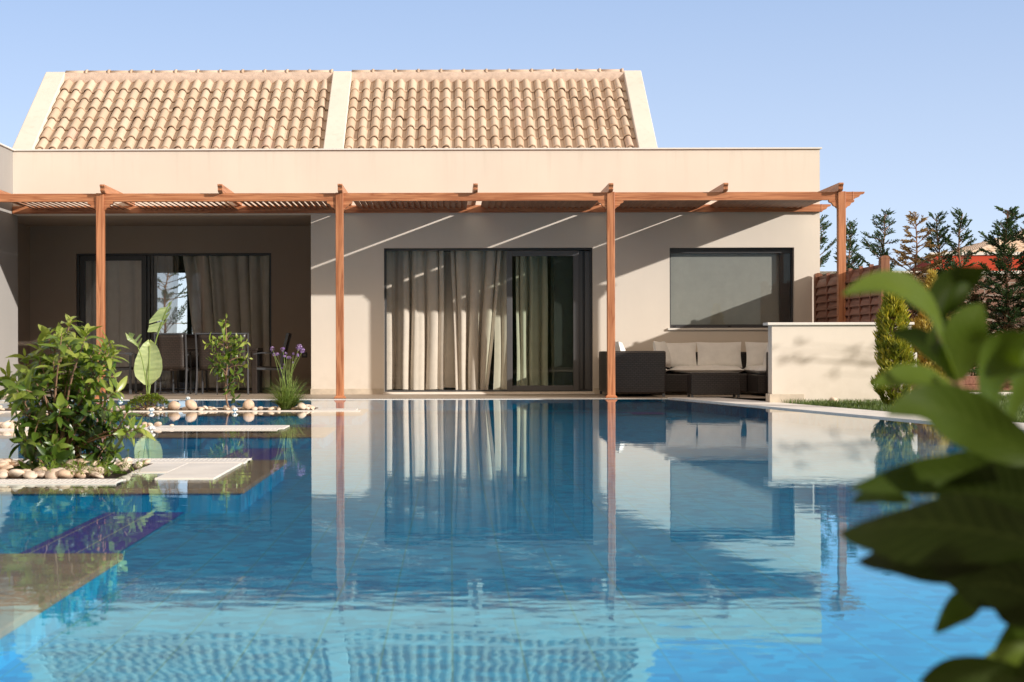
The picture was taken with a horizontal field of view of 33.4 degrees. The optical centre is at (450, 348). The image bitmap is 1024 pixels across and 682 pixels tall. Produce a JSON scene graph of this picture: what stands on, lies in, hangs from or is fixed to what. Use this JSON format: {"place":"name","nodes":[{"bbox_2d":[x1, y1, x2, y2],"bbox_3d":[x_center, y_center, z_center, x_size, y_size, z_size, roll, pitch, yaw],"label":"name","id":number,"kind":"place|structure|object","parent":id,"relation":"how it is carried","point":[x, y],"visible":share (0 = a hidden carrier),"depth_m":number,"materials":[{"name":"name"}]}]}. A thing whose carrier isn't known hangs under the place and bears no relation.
{"place":"outdoors","nodes":[
{"label":"outdoors","id":0,"kind":"place"},
{"bbox_2d":[1,390,767,398],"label":"pool deck","id":1,"kind":"structure","parent":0,"point":[180,394],"depth_m":25.93,"materials":[{"name":"stone"}]},
{"bbox_2d":[105,338,136,393],"bbox_3d":[-5.405,0.238,27.620,0.574,0.984,0.524,0,0,0],"label":"dining chair","id":2,"kind":"object","parent":1,"relation":"on","point":[130,368],"visible":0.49,"depth_m":27.37,"materials":[{"name":"grey metal"}]},
{"bbox_2d":[154,333,191,394],"bbox_3d":[-4.395,0.236,27.005,0.524,0.984,0.574,0,0,0],"label":"dining chair","id":3,"kind":"object","parent":1,"relation":"on","point":[170,347],"visible":0.8,"depth_m":26.80,"materials":[{"name":"brown wicker"}]},
{"bbox_2d":[172,334,207,392],"bbox_3d":[-4.339,0.236,28.445,0.524,0.984,0.574,0,0,0],"label":"dining chair","id":4,"kind":"object","parent":1,"relation":"on","point":[190,340],"visible":0.3,"depth_m":28.61,"materials":[{"name":"grey metal"}]},
{"bbox_2d":[143,348,262,393],"bbox_3d":[-4.024,0.353,27.775,1.850,0.735,0.850,0,0,0],"label":"dining table","id":5,"kind":"object","parent":1,"relation":"on","point":[254,371],"visible":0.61,"depth_m":27.36,"materials":[{"name":"brown wicker"}]},
{"bbox_2d":[195,333,229,394],"bbox_3d":[-3.744,0.234,27.035,0.524,0.984,0.574,0,0,3],"label":"dining chair","id":6,"kind":"object","parent":1,"relation":"on","point":[204,362],"visible":0.54,"depth_m":26.84,"materials":[{"name":"grey metal"}]},
{"bbox_2d":[216,333,248,394],"bbox_3d":[-3.474,0.233,27.175,0.524,0.984,0.574,0,0,-8],"label":"dining chair","id":7,"kind":"object","parent":1,"relation":"on","point":[239,349],"visible":0.46,"depth_m":26.99,"materials":[{"name":"grey metal"}]},
{"bbox_2d":[253,333,291,392],"bbox_3d":[-2.878,0.232,27.620,0.574,0.984,0.524,0,0,0],"label":"dining chair","id":8,"kind":"object","parent":1,"relation":"on","point":[286,343],"visible":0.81,"depth_m":27.42,"materials":[{"name":"grey metal"}]},
{"bbox_2d":[0,183,864,398],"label":"pergola","id":9,"kind":"object","parent":1,"relation":"on","point":[612,203],"visible":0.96,"depth_m":24.67,"materials":[{"name":"brown wood"}]},
{"bbox_2d":[599,351,767,396],"bbox_3d":[3.786,0.363,25.870,2.930,0.675,1.740,0,0,0],"label":"corner sofa","id":10,"kind":"object","parent":1,"relation":"on","point":[643,372],"visible":0.65,"depth_m":25.01,"materials":[{"name":"black wicker"}]},
{"bbox_2d":[615,341,625,350],"bbox_3d":[2.563,0.094,25.850,0.228,0.431,0.500,0,0,0],"label":"back cushion","id":11,"kind":"object","parent":10,"relation":"on","point":[619,346],"visible":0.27,"depth_m":25.63,"materials":[{"name":"white fabric"}]},
{"bbox_2d":[653,341,671,367],"bbox_3d":[3.191,0.082,25.718,0.212,0.408,0.421,0,0,27],"label":"back cushion","id":12,"kind":"object","parent":10,"relation":"on","point":[660,346],"visible":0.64,"depth_m":25.63,"materials":[{"name":"white fabric"}]},
{"bbox_2d":[666,342,696,366],"bbox_3d":[3.504,0.091,26.384,0.600,0.392,0.213,0,0,0],"label":"back cushion","id":13,"kind":"object","parent":10,"relation":"on","point":[682,354],"visible":0.64,"depth_m":26.31,"materials":[{"name":"white fabric"}]},
{"bbox_2d":[696,342,741,367],"bbox_3d":[4.151,0.090,26.377,0.700,0.402,0.211,0,0,0],"label":"back cushion","id":14,"kind":"object","parent":10,"relation":"on","point":[724,354],"visible":0.91,"depth_m":26.30,"materials":[{"name":"white fabric"}]},
{"bbox_2d":[745,342,767,367],"bbox_3d":[4.905,0.088,26.380,0.700,0.402,0.211,0,0,0],"label":"back cushion","id":15,"kind":"object","parent":10,"relation":"on","point":[755,352],"visible":0.41,"depth_m":26.32,"materials":[{"name":"white fabric"}]},
{"bbox_2d":[763,345,767,365],"bbox_3d":[4.834,0.108,25.600,0.215,0.408,0.480,0,0,-10],"label":"back cushion","id":16,"kind":"object","parent":10,"relation":"on","point":[764,361],"visible":0.13,"depth_m":25.69,"materials":[{"name":"white fabric"}]},
{"bbox_2d":[687,372,739,397],"bbox_3d":[3.814,0.521,24.780,0.721,0.358,0.416,0,0,0],"label":"coffee table","id":17,"kind":"object","parent":1,"relation":"on","point":[713,383],"visible":1,"depth_m":24.58,"materials":[{"name":"black wicker"}]},
{"bbox_2d":[814,255,889,321],"bbox_3d":[5.754,-0.268,24.703,0.133,1.947,4.208,0,0,0],"label":"privacy fence","id":18,"kind":"object","parent":1,"relation":"on","point":[863,307],"visible":0.3,"depth_m":24.44,"materials":[{"name":"brown wood"}]},
{"bbox_2d":[2,398,792,403],"bbox_3d":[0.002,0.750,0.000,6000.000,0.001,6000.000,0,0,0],"label":"ground","id":19,"kind":"structure","parent":0,"point":[760,399],"depth_m":25.87,"materials":[{"name":"beige stone"}]},
{"bbox_2d":[157,273,192,333],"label":"cypress tree","id":20,"kind":"object","parent":19,"relation":"on","point":[165,298],"visible":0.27,"depth_m":43.95,"materials":[{"name":"green plant"}]},
{"bbox_2d":[0,68,821,395],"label":"villa","id":21,"kind":"object","parent":19,"relation":"on","point":[712,276],"visible":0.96,"depth_m":27.05,"materials":[{"name":"beige paint"}]},
{"bbox_2d":[86,261,141,383],"bbox_3d":[-5.904,-0.478,29.996,1.106,2.351,0.140,0,0,0],"label":"curtain","id":22,"kind":"object","parent":21,"relation":"hanging from","point":[122,298],"visible":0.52,"depth_m":29.97,"materials":[{"name":"beige fabric"}]},
{"bbox_2d":[154,270,191,346],"bbox_3d":[-5.748,-0.639,36.130,1.029,2.046,0.060,0,0,0],"label":"rear window","id":23,"kind":"structure","parent":21,"relation":"in","point":[189,324],"depth_m":36.10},
{"bbox_2d":[77,253,271,389],"bbox_3d":[-4.786,-0.472,29.615,3.374,2.369,0.170,0,0,0],"label":"porch door","id":24,"kind":"structure","parent":21,"relation":"in","point":[144,258],"depth_m":29.56,"materials":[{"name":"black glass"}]},
{"bbox_2d":[183,256,269,387],"bbox_3d":[-3.917,-0.483,29.906,1.519,2.351,0.291,0,0,0],"label":"curtain","id":25,"kind":"object","parent":21,"relation":"hanging from","point":[235,289],"visible":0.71,"depth_m":29.85,"materials":[{"name":"beige fabric"}]},
{"bbox_2d":[387,251,443,389],"bbox_3d":[-0.584,-0.469,27.384,0.949,2.265,0.340,0,0,0],"label":"curtain","id":26,"kind":"object","parent":21,"relation":"hanging from","point":[415,304],"visible":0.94,"depth_m":27.32,"materials":[{"name":"beige fabric"}]},
{"bbox_2d":[443,251,455,387],"bbox_3d":[-0.006,-0.478,27.619,0.424,2.250,0.060,0,0,0],"label":"curtain","id":27,"kind":"object","parent":21,"relation":"hanging from","point":[448,358],"visible":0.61,"depth_m":27.60,"materials":[{"name":"beige fabric"}]},
{"bbox_2d":[450,251,500,389],"bbox_3d":[0.406,-0.467,27.384,0.813,2.275,0.316,0,0,0],"label":"curtain","id":28,"kind":"object","parent":21,"relation":"hanging from","point":[475,278],"visible":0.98,"depth_m":27.31,"materials":[{"name":"beige fabric"}]},
{"bbox_2d":[384,248,592,391],"bbox_3d":[0.595,-0.450,27.055,3.289,2.288,0.230,0,0,0],"label":"sliding door","id":29,"kind":"structure","parent":21,"relation":"in","point":[572,269],"depth_m":27.01,"materials":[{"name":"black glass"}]},
{"bbox_2d":[493,251,506,389],"bbox_3d":[0.804,-0.473,27.450,0.248,2.263,0.086,0,0,0],"label":"curtain","id":30,"kind":"object","parent":21,"relation":"hanging from","point":[500,365],"visible":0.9,"depth_m":27.43,"materials":[{"name":"beige fabric"}]},
{"bbox_2d":[516,256,547,385],"bbox_3d":[1.306,-0.469,27.414,0.520,2.275,0.278,0,0,0],"label":"curtain","id":31,"kind":"object","parent":21,"relation":"hanging from","point":[532,313],"visible":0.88,"depth_m":27.35,"materials":[{"name":"beige fabric"}]},
{"bbox_2d":[551,256,553,384],"bbox_3d":[1.822,-0.470,27.642,0.406,2.275,0.108,0,0,0],"label":"curtain","id":32,"kind":"object","parent":21,"relation":"hanging from","point":[552,309],"visible":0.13,"depth_m":27.62,"materials":[{"name":"beige fabric"}]},
{"bbox_2d":[670,248,792,327],"bbox_3d":[4.431,-0.966,27.043,1.961,1.266,0.142,0,0,0],"label":"window","id":33,"kind":"structure","parent":21,"relation":"in","point":[710,287],"depth_m":27.08,"materials":[{"name":"grey glass"}]},
{"bbox_2d":[0,568,1006,681],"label":"pool water","id":34,"kind":"structure","parent":19,"relation":"in","point":[473,630],"depth_m":5.21,"materials":[{"name":"blue liquid"}]},
{"bbox_2d":[0,581,116,668],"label":"pool finger","id":35,"kind":"object","parent":34,"relation":"in","point":[20,640],"visible":0.04,"depth_m":5.20},
{"bbox_2d":[0,581,87,638],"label":"pool ledge","id":36,"kind":"object","parent":35,"relation":"on","point":[18,609],"depth_m":5.10,"materials":[{"name":"stone"}]},
{"bbox_2d":[0,407,317,478],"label":"bed soil","id":37,"kind":"structure","parent":36,"relation":"on","point":[166,409],"depth_m":20.09,"materials":[{"name":"brown soil"}]},
{"bbox_2d":[0,471,7,478],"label":"pebble","id":38,"kind":"object","parent":37,"relation":"on","point":[3,474],"visible":0.97,"depth_m":9.51,"materials":[{"name":"beige stone"}]},
{"bbox_2d":[3,464,12,470],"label":"pebble","id":39,"kind":"object","parent":37,"relation":"on","point":[7,467],"visible":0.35,"depth_m":9.80,"materials":[{"name":"beige stone"}]},
{"bbox_2d":[8,469,23,478],"bbox_3d":[-2.426,0.700,9.543,0.099,0.048,0.114,2,-24,-10],"label":"pebble","id":40,"kind":"object","parent":37,"relation":"on","point":[15,473],"visible":0.94,"depth_m":9.51,"materials":[{"name":"beige stone"}]},
{"bbox_2d":[23,471,37,478],"bbox_3d":[-2.342,0.703,9.508,0.097,0.045,0.074,12,24,40],"label":"pebble","id":41,"kind":"object","parent":37,"relation":"on","point":[30,475],"visible":1,"depth_m":9.48,"materials":[{"name":"beige stone"}]},
{"bbox_2d":[33,466,46,471],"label":"pebble","id":42,"kind":"object","parent":37,"relation":"on","point":[38,469],"visible":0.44,"depth_m":9.62,"materials":[{"name":"beige stone"}]},
{"bbox_2d":[36,470,46,477],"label":"pebble","id":43,"kind":"object","parent":37,"relation":"on","point":[41,473],"visible":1,"depth_m":9.51,"materials":[{"name":"beige stone"}]},
{"bbox_2d":[45,468,58,478],"bbox_3d":[-2.216,0.702,9.512,0.091,0.053,0.092,-26,34,-15],"label":"pebble","id":44,"kind":"object","parent":37,"relation":"on","point":[52,474],"visible":0.92,"depth_m":9.49,"materials":[{"name":"beige stone"}]},
{"bbox_2d":[57,469,73,478],"bbox_3d":[-2.147,0.699,9.512,0.098,0.056,0.117,6,-12,2],"label":"pebble","id":45,"kind":"object","parent":37,"relation":"on","point":[64,474],"visible":0.97,"depth_m":9.47,"materials":[{"name":"beige stone"}]},
{"bbox_2d":[65,459,78,467],"bbox_3d":[-2.165,0.661,9.830,0.110,0.051,0.095,2,17,-30],"label":"pebble","id":46,"kind":"object","parent":37,"relation":"on","point":[69,461],"visible":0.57,"depth_m":9.80,"materials":[{"name":"beige stone"}]},
{"bbox_2d":[0,313,155,475],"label":"laurel bush","id":47,"kind":"object","parent":37,"relation":"on","point":[76,430],"visible":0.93,"depth_m":9.87,"materials":[{"name":"green plant"}]},
{"bbox_2d":[75,473,85,478],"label":"pebble","id":48,"kind":"object","parent":37,"relation":"on","point":[78,476],"visible":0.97,"depth_m":9.52,"materials":[{"name":"beige stone"}]},
{"bbox_2d":[76,468,89,477],"bbox_3d":[-2.069,0.700,9.616,0.089,0.063,0.088,0,0,-43],"label":"pebble","id":49,"kind":"object","parent":37,"relation":"on","point":[87,474],"visible":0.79,"depth_m":9.59,"materials":[{"name":"beige stone"}]},
{"bbox_2d":[37,449,145,475],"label":"bed weeds","id":50,"kind":"object","parent":37,"relation":"on","point":[73,464],"visible":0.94,"depth_m":9.62,"materials":[{"name":"green plant"}]},
{"bbox_2d":[89,471,103,478],"bbox_3d":[-1.984,0.705,9.554,0.095,0.036,0.073,18,-8,24],"label":"pebble","id":51,"kind":"object","parent":37,"relation":"on","point":[95,474],"visible":0.99,"depth_m":9.53,"materials":[{"name":"beige stone"}]},
{"bbox_2d":[91,467,103,473],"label":"pebble","id":52,"kind":"object","parent":37,"relation":"on","point":[98,471],"visible":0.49,"depth_m":9.63,"materials":[{"name":"beige stone"}]},
{"bbox_2d":[119,462,130,470],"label":"pebble","id":53,"kind":"object","parent":37,"relation":"on","point":[126,469],"visible":0.57,"depth_m":10.10,"materials":[{"name":"beige stone"}]},
{"bbox_2d":[122,457,132,464],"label":"pebble","id":54,"kind":"object","parent":37,"relation":"on","point":[129,459],"visible":0.38,"depth_m":10.45,"materials":[{"name":"beige stone"}]},
{"bbox_2d":[133,462,142,467],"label":"pebble","id":55,"kind":"object","parent":37,"relation":"on","point":[134,466],"visible":0.7,"depth_m":10.35,"materials":[{"name":"beige stone"}]},
{"bbox_2d":[141,459,150,465],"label":"pebble","id":56,"kind":"object","parent":37,"relation":"on","point":[147,461],"visible":0.62,"depth_m":10.59,"materials":[{"name":"beige stone"}]},
{"bbox_2d":[126,393,169,409],"bbox_3d":[-3.575,0.624,20.206,0.586,0.213,0.517,0,0,0],"label":"groundcover plant","id":57,"kind":"object","parent":37,"relation":"on","point":[141,400],"visible":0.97,"depth_m":20.14,"materials":[{"name":"green plant"}]},
{"bbox_2d":[126,301,171,405],"bbox_3d":[-3.605,0.067,20.344,0.558,1.291,0.204,0,0,-21],"label":"strelitzia","id":58,"kind":"object","parent":37,"relation":"on","point":[148,366],"visible":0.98,"depth_m":20.33,"materials":[{"name":"green plant"}]},
{"bbox_2d":[168,401,179,409],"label":"pebble","id":59,"kind":"object","parent":37,"relation":"on","point":[173,405],"visible":1,"depth_m":20.06,"materials":[{"name":"beige stone"}]},
{"bbox_2d":[185,400,196,409],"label":"pebble","id":60,"kind":"object","parent":37,"relation":"on","point":[190,404],"visible":1,"depth_m":20.07,"materials":[{"name":"beige stone"}]},
{"bbox_2d":[203,313,252,407],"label":"laurel sapling","id":61,"kind":"object","parent":37,"relation":"on","point":[233,342],"visible":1,"depth_m":20.29,"materials":[{"name":"green plant"}]},
{"bbox_2d":[243,399,253,409],"bbox_3d":[-2.378,0.659,20.100,0.138,0.135,0.105,6,-2,-23],"label":"pebble","id":62,"kind":"object","parent":37,"relation":"on","point":[248,404],"visible":1,"depth_m":20.06,"materials":[{"name":"beige stone"}]},
{"bbox_2d":[260,344,325,409],"bbox_3d":[-1.927,0.326,20.202,0.882,0.778,0.658,0,0,0],"label":"flowering clump","id":63,"kind":"object","parent":37,"relation":"on","point":[287,400],"visible":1,"depth_m":20.16,"materials":[{"name":"green plant"}]},
{"bbox_2d":[297,402,305,409],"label":"pebble","id":64,"kind":"object","parent":37,"relation":"on","point":[302,406],"visible":1,"depth_m":20.07,"materials":[{"name":"beige stone"}]},
{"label":"pebble","id":65,"kind":"object","parent":37,"relation":"on","visible":0},
{"bbox_2d":[0,462,6,467],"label":"pebble","id":66,"kind":"object","parent":65,"relation":"on","point":[2,464],"visible":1,"depth_m":9.71,"materials":[{"name":"beige stone"}]},
{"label":"pebble","id":67,"kind":"object","parent":37,"relation":"on","visible":0},
{"bbox_2d":[11,460,19,466],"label":"pebble","id":68,"kind":"object","parent":67,"relation":"on","point":[14,463],"visible":0.8,"depth_m":9.83,"materials":[{"name":"beige stone"}]},
{"bbox_2d":[0,407,359,478],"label":"pool slab","id":69,"kind":"structure","parent":36,"relation":"on","point":[192,469],"depth_m":10.61,"materials":[{"name":"beige stone"}]},
{"bbox_2d":[1,422,10,427],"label":"pebble","id":70,"kind":"object","parent":69,"relation":"on","point":[5,424],"visible":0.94,"depth_m":15.57,"materials":[{"name":"beige stone"}]},
{"bbox_2d":[147,425,155,430],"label":"pebble","id":71,"kind":"object","parent":69,"relation":"on","point":[151,427],"visible":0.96,"depth_m":15.03,"materials":[{"name":"white stone"}]},
{"bbox_2d":[0,399,966,597],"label":"pool water","id":72,"kind":"structure","parent":34,"relation":"in","point":[611,488],"depth_m":8.23,"materials":[{"name":"blue liquid"}]},
{"bbox_2d":[820,215,847,269],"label":"cypress tree","id":73,"kind":"object","parent":19,"relation":"on","point":[824,226],"visible":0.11,"depth_m":28.89,"materials":[{"name":"green plant"}]},
{"bbox_2d":[763,322,913,402],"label":"garden wall","id":74,"kind":"structure","parent":19,"relation":"on","point":[813,361],"depth_m":22.30,"materials":[{"name":"beige paint"}]},
{"bbox_2d":[668,397,1023,427],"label":"pool coping","id":75,"kind":"object","parent":19,"relation":"on","point":[836,410],"visible":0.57,"depth_m":20.25,"materials":[{"name":"beige stone"}]},
{"bbox_2d":[833,218,864,272],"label":"cypress tree","id":76,"kind":"object","parent":19,"relation":"on","point":[851,233],"visible":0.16,"depth_m":29.93,"materials":[{"name":"green plant"}]},
{"bbox_2d":[847,208,899,318],"bbox_3d":[7.117,-0.843,29.047,1.337,3.102,1.715,0,0,27],"label":"cypress tree","id":77,"kind":"object","parent":19,"relation":"on","point":[877,249],"visible":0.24,"depth_m":28.97,"materials":[{"name":"green plant"}]},
{"bbox_2d":[820,271,1023,375],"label":"boundary wall","id":78,"kind":"structure","parent":19,"relation":"on","point":[981,290],"depth_m":30.20,"materials":[{"name":"brick"}]},
{"bbox_2d":[888,211,961,364],"bbox_3d":[7.842,-0.804,28.633,1.789,3.014,1.875,0,0,0],"label":"cypress tree","id":79,"kind":"object","parent":19,"relation":"on","point":[905,257],"visible":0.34,"depth_m":28.55,"materials":[{"name":"brown plant"}]},
{"bbox_2d":[907,211,965,371],"bbox_3d":[8.202,-0.826,28.840,1.203,3.059,1.677,0,0,35],"label":"cypress tree","id":80,"kind":"object","parent":19,"relation":"on","point":[944,230],"visible":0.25,"depth_m":28.76,"materials":[{"name":"green plant"}]},
{"bbox_2d":[936,206,996,332],"bbox_3d":[8.610,-0.848,28.617,1.385,3.104,1.787,0,0,0],"label":"cypress tree","id":81,"kind":"object","parent":19,"relation":"on","point":[964,237],"visible":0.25,"depth_m":28.60,"materials":[{"name":"green plant"}]},
{"bbox_2d":[0,0,1023,332],"label":"sky","id":82,"kind":"structure","parent":0,"point":[917,106],"materials":[{"name":"blue"}]},
{"bbox_2d":[781,389,1023,422],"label":"lawn grass","id":83,"kind":"structure","parent":0,"point":[875,404],"depth_m":20.77,"materials":[{"name":"green plant"}]},
{"bbox_2d":[838,265,1023,681],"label":"foreground shrub","id":84,"kind":"object","parent":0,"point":[961,535],"visible":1,"depth_m":1.53,"materials":[{"name":"green plant"}]},
{"bbox_2d":[902,230,1023,270],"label":"red house","id":85,"kind":"structure","parent":0,"point":[980,257],"depth_m":60.00,"materials":[{"name":"paint"}]},
{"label":"pebble","id":86,"kind":"object","parent":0,"visible":0},
{"bbox_2d":[76,459,89,465],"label":"pebble","id":87,"kind":"object","parent":86,"relation":"on","point":[81,460],"visible":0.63,"depth_m":9.79,"materials":[{"name":"beige stone"}]},
{"label":"lawn","id":88,"kind":"structure","parent":0,"visible":0},
{"bbox_2d":[870,293,919,405],"bbox_3d":[5.290,-0.117,20.287,0.597,1.646,0.610,0,0,0],"label":"golden thuja","id":89,"kind":"object","parent":88,"relation":"on","point":[893,350],"visible":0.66,"depth_m":20.19,"materials":[{"name":"green plant"}]},
{"bbox_2d":[911,268,951,387],"bbox_3d":[7.230,-0.258,25.485,0.740,1.922,0.724,0,0,0],"label":"golden thuja","id":90,"kind":"object","parent":88,"relation":"on","point":[931,275],"visible":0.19,"depth_m":25.44,"materials":[{"name":"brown plant"}]},
{"bbox_2d":[903,269,977,366],"bbox_3d":[8.070,-0.338,28.891,1.480,2.087,2.058,0,0,0],"label":"cypress tree","id":91,"kind":"object","parent":88,"relation":"on","point":[906,302],"visible":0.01,"depth_m":28.76,"materials":[{"name":"green plant"}]},
{"bbox_2d":[911,376,1010,391],"bbox_3d":[9.301,0.562,27.225,5.400,0.270,0.210,0,0,0],"label":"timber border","id":92,"kind":"object","parent":88,"relation":"on","point":[970,382],"depth_m":27.14,"materials":[{"name":"brown wood"}]},
{"bbox_2d":[924,277,1003,375],"bbox_3d":[8.696,-0.297,28.441,2.017,1.994,2.218,0,0,37],"label":"cypress tree","id":93,"kind":"object","parent":88,"relation":"on","point":[974,297],"visible":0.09,"depth_m":28.16,"materials":[{"name":"green plant"}]},
{"bbox_2d":[955,206,1023,372],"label":"cypress tree","id":94,"kind":"object","parent":88,"relation":"on","point":[1009,232],"visible":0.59,"depth_m":27.41,"materials":[{"name":"green plant"}]},
{"bbox_2d":[969,220,1023,335],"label":"cypress tree","id":95,"kind":"object","parent":88,"relation":"on","point":[1012,326],"visible":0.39,"depth_m":27.54,"materials":[{"name":"green plant"}]},
{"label":"overflow channel","id":96,"kind":"structure","parent":0,"visible":0},
{"bbox_2d":[0,398,669,483],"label":"overflow grating","id":97,"kind":"object","parent":96,"relation":"on","point":[58,481],"visible":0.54,"depth_m":11.20,"materials":[{"name":"white stone"}]}
]}

